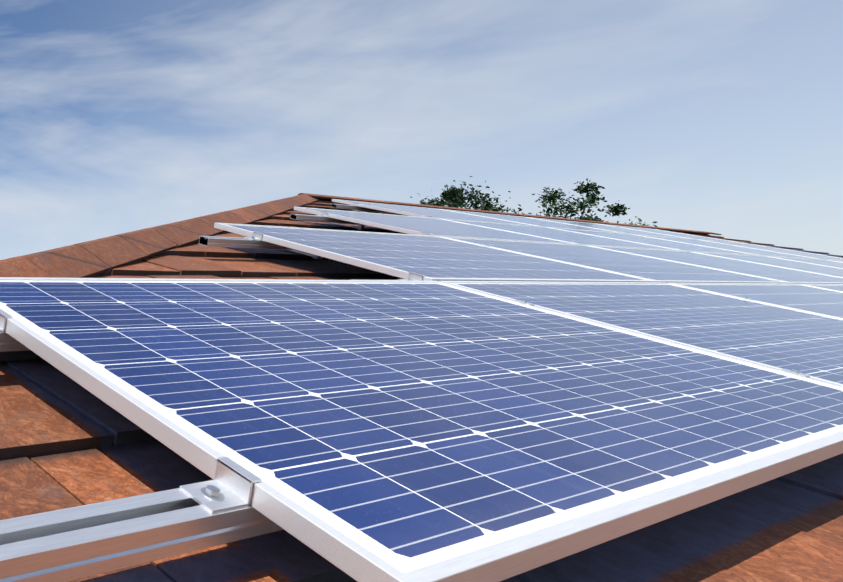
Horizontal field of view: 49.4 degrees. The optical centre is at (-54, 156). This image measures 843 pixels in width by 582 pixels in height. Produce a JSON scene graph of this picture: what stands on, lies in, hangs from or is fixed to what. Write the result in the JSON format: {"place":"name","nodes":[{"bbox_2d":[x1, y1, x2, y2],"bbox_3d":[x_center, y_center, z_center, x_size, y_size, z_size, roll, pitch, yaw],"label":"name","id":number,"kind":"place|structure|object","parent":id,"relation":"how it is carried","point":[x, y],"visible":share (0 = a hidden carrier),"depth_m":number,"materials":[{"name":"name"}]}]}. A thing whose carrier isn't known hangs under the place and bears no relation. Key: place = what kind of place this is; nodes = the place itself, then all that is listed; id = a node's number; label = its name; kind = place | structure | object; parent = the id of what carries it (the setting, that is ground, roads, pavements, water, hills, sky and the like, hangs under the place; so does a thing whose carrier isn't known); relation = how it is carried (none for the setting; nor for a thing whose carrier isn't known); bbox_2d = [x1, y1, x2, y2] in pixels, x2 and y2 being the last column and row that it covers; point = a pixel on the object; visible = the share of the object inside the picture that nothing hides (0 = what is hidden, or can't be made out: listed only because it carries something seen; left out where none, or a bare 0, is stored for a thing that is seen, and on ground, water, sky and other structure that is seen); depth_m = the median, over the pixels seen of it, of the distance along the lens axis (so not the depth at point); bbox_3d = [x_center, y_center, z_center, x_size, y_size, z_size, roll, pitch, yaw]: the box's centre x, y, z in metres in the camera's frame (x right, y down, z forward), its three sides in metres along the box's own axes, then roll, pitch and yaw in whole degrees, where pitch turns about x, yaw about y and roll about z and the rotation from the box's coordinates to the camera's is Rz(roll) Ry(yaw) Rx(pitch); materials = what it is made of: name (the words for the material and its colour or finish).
{"place":"outdoors","nodes":[
{"label":"outdoors","id":0,"kind":"place"},
{"bbox_2d":[0,0,842,259],"label":"sky","id":1,"kind":"structure","parent":0,"point":[724,117],"materials":[{"name":"blue"}]},
{"bbox_2d":[704,240,842,260],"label":"solar panel","id":2,"kind":"object","parent":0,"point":[794,252],"visible":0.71,"depth_m":8.45,"materials":[{"name":"blue glass"}]},
{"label":"house walls","id":3,"kind":"object","parent":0,"visible":0},
{"bbox_2d":[2,199,783,362],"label":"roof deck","id":4,"kind":"structure","parent":3,"relation":"on","point":[341,229],"depth_m":8.30,"materials":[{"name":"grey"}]},
{"bbox_2d":[0,200,842,581],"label":"roof tiles","id":5,"kind":"object","parent":4,"relation":"on","point":[66,442],"visible":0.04,"depth_m":0.99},
{"bbox_2d":[0,332,29,351],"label":"mounting rail","id":6,"kind":"object","parent":5,"relation":"on","point":[8,342],"depth_m":1.23,"materials":[{"name":"metal"}]},
{"bbox_2d":[0,309,11,331],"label":"end clamp","id":7,"kind":"object","parent":6,"relation":"on","point":[4,315],"visible":0.98,"depth_m":1.23,"materials":[{"name":"metal"}]},
{"bbox_2d":[514,300,534,305],"bbox_3d":[1.865,0.481,2.098,0.034,0.036,0.040,6,4,-26],"label":"clamp","id":8,"kind":"object","parent":6,"relation":"on","point":[524,302],"visible":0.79,"depth_m":2.09,"materials":[{"name":"metal"}]},
{"bbox_2d":[0,488,283,581],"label":"mounting rail","id":9,"kind":"object","parent":5,"relation":"on","point":[72,543],"depth_m":0.67,"materials":[{"name":"metal"}]},
{"bbox_2d":[179,457,260,513],"bbox_3d":[0.312,0.373,0.742,0.071,0.030,0.048,6,4,-26],"label":"end clamp","id":10,"kind":"object","parent":9,"relation":"on","point":[229,487],"visible":1,"depth_m":0.74,"materials":[{"name":"metal"}]},
{"bbox_2d":[0,277,842,581],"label":"solar panel","id":11,"kind":"object","parent":9,"relation":"on","point":[400,431],"visible":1,"depth_m":1.07,"materials":[{"name":"blue glass"}]},
{"bbox_2d":[439,281,842,386],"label":"solar panel","id":12,"kind":"object","parent":9,"relation":"on","point":[777,337],"visible":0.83,"depth_m":2.24,"materials":[{"name":"blue glass"}]},
{"bbox_2d":[780,369,809,377],"bbox_3d":[2.097,0.545,1.606,0.034,0.036,0.040,6,4,-26],"label":"clamp","id":13,"kind":"object","parent":9,"relation":"on","point":[795,372],"visible":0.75,"depth_m":1.60,"materials":[{"name":"metal"}]},
{"bbox_2d":[803,284,842,291],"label":"solar panel","id":14,"kind":"object","parent":9,"relation":"on","point":[837,287],"visible":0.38,"depth_m":4.12,"materials":[{"name":"blue glass"}]},
{"bbox_2d":[0,194,318,277],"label":"hip cap tiles","id":15,"kind":"object","parent":5,"relation":"on","point":[92,258],"visible":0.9,"depth_m":2.62,"materials":[{"name":"ceramic"}]},
{"bbox_2d":[199,236,321,258],"bbox_3d":[6.554,0.911,5.647,12.226,0.082,0.326,6,4,-26],"label":"mounting rail","id":16,"kind":"object","parent":5,"relation":"on","point":[216,241],"visible":0.23,"depth_m":2.94,"materials":[{"name":"metal"}]},
{"bbox_2d":[244,232,263,240],"bbox_3d":[1.422,0.365,3.001,0.071,0.031,0.048,6,4,-26],"label":"end clamp","id":17,"kind":"object","parent":16,"relation":"on","point":[257,236],"visible":1,"depth_m":3.00,"materials":[{"name":"metal"}]},
{"bbox_2d":[214,222,658,281],"bbox_3d":[2.423,0.483,3.220,1.956,0.027,0.992,6,4,-26],"label":"solar panel","id":18,"kind":"object","parent":16,"relation":"on","point":[434,258],"visible":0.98,"depth_m":3.06,"materials":[{"name":"blue glass"}]},
{"bbox_2d":[588,245,842,283],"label":"solar panel","id":19,"kind":"object","parent":16,"relation":"on","point":[794,276],"visible":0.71,"depth_m":4.88,"materials":[{"name":"blue glass"}]},
{"bbox_2d":[690,251,842,276],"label":"solar panel","id":20,"kind":"object","parent":16,"relation":"on","point":[808,267],"visible":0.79,"depth_m":5.88,"materials":[{"name":"blue glass"}]},
{"bbox_2d":[769,256,842,267],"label":"solar panel","id":21,"kind":"object","parent":16,"relation":"on","point":[837,264],"visible":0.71,"depth_m":6.85,"materials":[{"name":"blue glass"}]},
{"bbox_2d":[290,214,364,229],"bbox_3d":[7.010,0.880,6.985,10.250,0.082,0.326,6,4,-26],"label":"mounting rail","id":22,"kind":"object","parent":5,"relation":"on","point":[315,218],"visible":0.17,"depth_m":4.73,"materials":[{"name":"metal"}]},
{"bbox_2d":[317,212,327,216],"bbox_3d":[2.764,0.421,4.768,0.071,0.030,0.048,6,4,-26],"label":"end clamp","id":23,"kind":"object","parent":22,"relation":"on","point":[324,214],"visible":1,"depth_m":4.77,"materials":[{"name":"metal"}]},
{"bbox_2d":[294,207,580,244],"bbox_3d":[3.765,0.538,4.987,1.956,0.027,0.992,6,4,-26],"label":"solar panel","id":24,"kind":"object","parent":22,"relation":"on","point":[414,225],"visible":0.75,"depth_m":4.87,"materials":[{"name":"blue glass"}]},
{"bbox_2d":[439,218,683,250],"bbox_3d":[5.536,0.711,5.846,1.956,0.027,0.992,6,4,-26],"label":"solar panel","id":25,"kind":"object","parent":22,"relation":"on","point":[568,236],"visible":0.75,"depth_m":5.81,"materials":[{"name":"blue glass"}]},
{"bbox_2d":[549,227,761,255],"bbox_3d":[7.308,0.883,6.705,1.956,0.027,0.992,6,4,-26],"label":"solar panel","id":26,"kind":"object","parent":22,"relation":"on","point":[661,242],"visible":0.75,"depth_m":6.69,"materials":[{"name":"blue glass"}]},
{"bbox_2d":[634,234,818,258],"bbox_3d":[9.079,1.056,7.564,1.956,0.027,0.992,6,4,-26],"label":"solar panel","id":27,"kind":"object","parent":22,"relation":"on","point":[732,247],"visible":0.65,"depth_m":7.56,"materials":[{"name":"blue glass"}]},
{"bbox_2d":[331,204,390,213],"bbox_3d":[7.466,0.850,8.323,8.274,0.082,0.326,6,4,-26],"label":"mounting rail","id":28,"kind":"object","parent":5,"relation":"on","point":[342,206],"visible":0.17,"depth_m":6.50,"materials":[{"name":"metal"}]},
{"bbox_2d":[332,199,542,226],"bbox_3d":[5.107,0.593,6.755,1.956,0.027,0.992,6,4,-26],"label":"solar panel","id":29,"kind":"object","parent":28,"relation":"on","point":[421,211],"visible":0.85,"depth_m":6.66,"materials":[{"name":"blue glass"}]},
{"bbox_2d":[443,209,627,233],"bbox_3d":[6.878,0.766,7.614,1.956,0.027,0.992,6,4,-26],"label":"solar panel","id":30,"kind":"object","parent":28,"relation":"on","point":[534,221],"visible":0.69,"depth_m":7.61,"materials":[{"name":"blue glass"}]},
{"bbox_2d":[529,217,690,238],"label":"solar panel","id":31,"kind":"object","parent":28,"relation":"on","point":[613,228],"visible":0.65,"depth_m":8.48,"materials":[{"name":"blue glass"}]},
{"bbox_2d":[440,236,791,283],"bbox_3d":[4.194,0.655,4.079,1.956,0.027,0.992,6,4,-26],"label":"solar panel","id":32,"kind":"object","parent":5,"relation":"on","point":[656,269],"visible":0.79,"depth_m":4.00,"materials":[{"name":"blue glass"}]},
{"bbox_2d":[596,223,748,243],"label":"solar panel","id":33,"kind":"object","parent":5,"relation":"on","point":[674,233],"visible":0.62,"depth_m":9.35,"materials":[{"name":"blue glass"}]},
{"bbox_2d":[670,283,842,318],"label":"solar panel","id":34,"kind":"object","parent":5,"relation":"on","point":[822,301],"visible":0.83,"depth_m":3.28,"materials":[{"name":"blue glass"}]},
{"bbox_3d":[6.843,0.991,5.034,12.226,0.082,0.326,6,4,-26],"label":"mounting rail","id":35,"kind":"object","parent":5,"relation":"on","visible":0},
{"bbox_2d":[399,272,424,280],"bbox_3d":[1.712,0.444,2.388,0.071,0.031,0.048,6,4,-26],"label":"end clamp","id":36,"kind":"object","parent":35,"relation":"on","point":[415,276],"visible":0.71,"depth_m":2.39,"materials":[{"name":"metal"}]},
{"bbox_2d":[298,193,721,234],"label":"ridge cap tiles","id":37,"kind":"object","parent":4,"relation":"on","point":[323,197],"visible":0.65,"depth_m":9.77,"materials":[{"name":"ceramic"}]},
{"label":"ground","id":38,"kind":"structure","parent":0,"visible":0},
{"bbox_2d":[410,176,515,211],"bbox_3d":[27.913,7.088,34.400,6.254,11.546,7.380,6,-18,-26],"label":"tree","id":39,"kind":"object","parent":38,"relation":"on","point":[455,197],"depth_m":34.48,"materials":[{"name":"green plant"}]},
{"bbox_2d":[481,194,597,218],"bbox_3d":[30.077,7.230,32.878,6.304,10.307,7.137,6,-18,-26],"label":"tree","id":40,"kind":"object","parent":38,"relation":"on","point":[555,211],"visible":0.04,"depth_m":32.73,"materials":[{"name":"green plant"}]},
{"bbox_2d":[531,178,629,221],"bbox_3d":[32.464,6.624,32.151,5.550,10.859,4.582,6,-18,-26],"label":"tree","id":41,"kind":"object","parent":38,"relation":"on","point":[617,210],"visible":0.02,"depth_m":32.53,"materials":[{"name":"green plant"}]},
{"bbox_2d":[570,213,657,226],"bbox_3d":[32.868,7.071,31.209,4.829,9.454,4.575,-7,-16,15],"label":"tree","id":42,"kind":"object","parent":38,"relation":"on","point":[581,217],"depth_m":32.14,"materials":[{"name":"green plant"}]}
]}

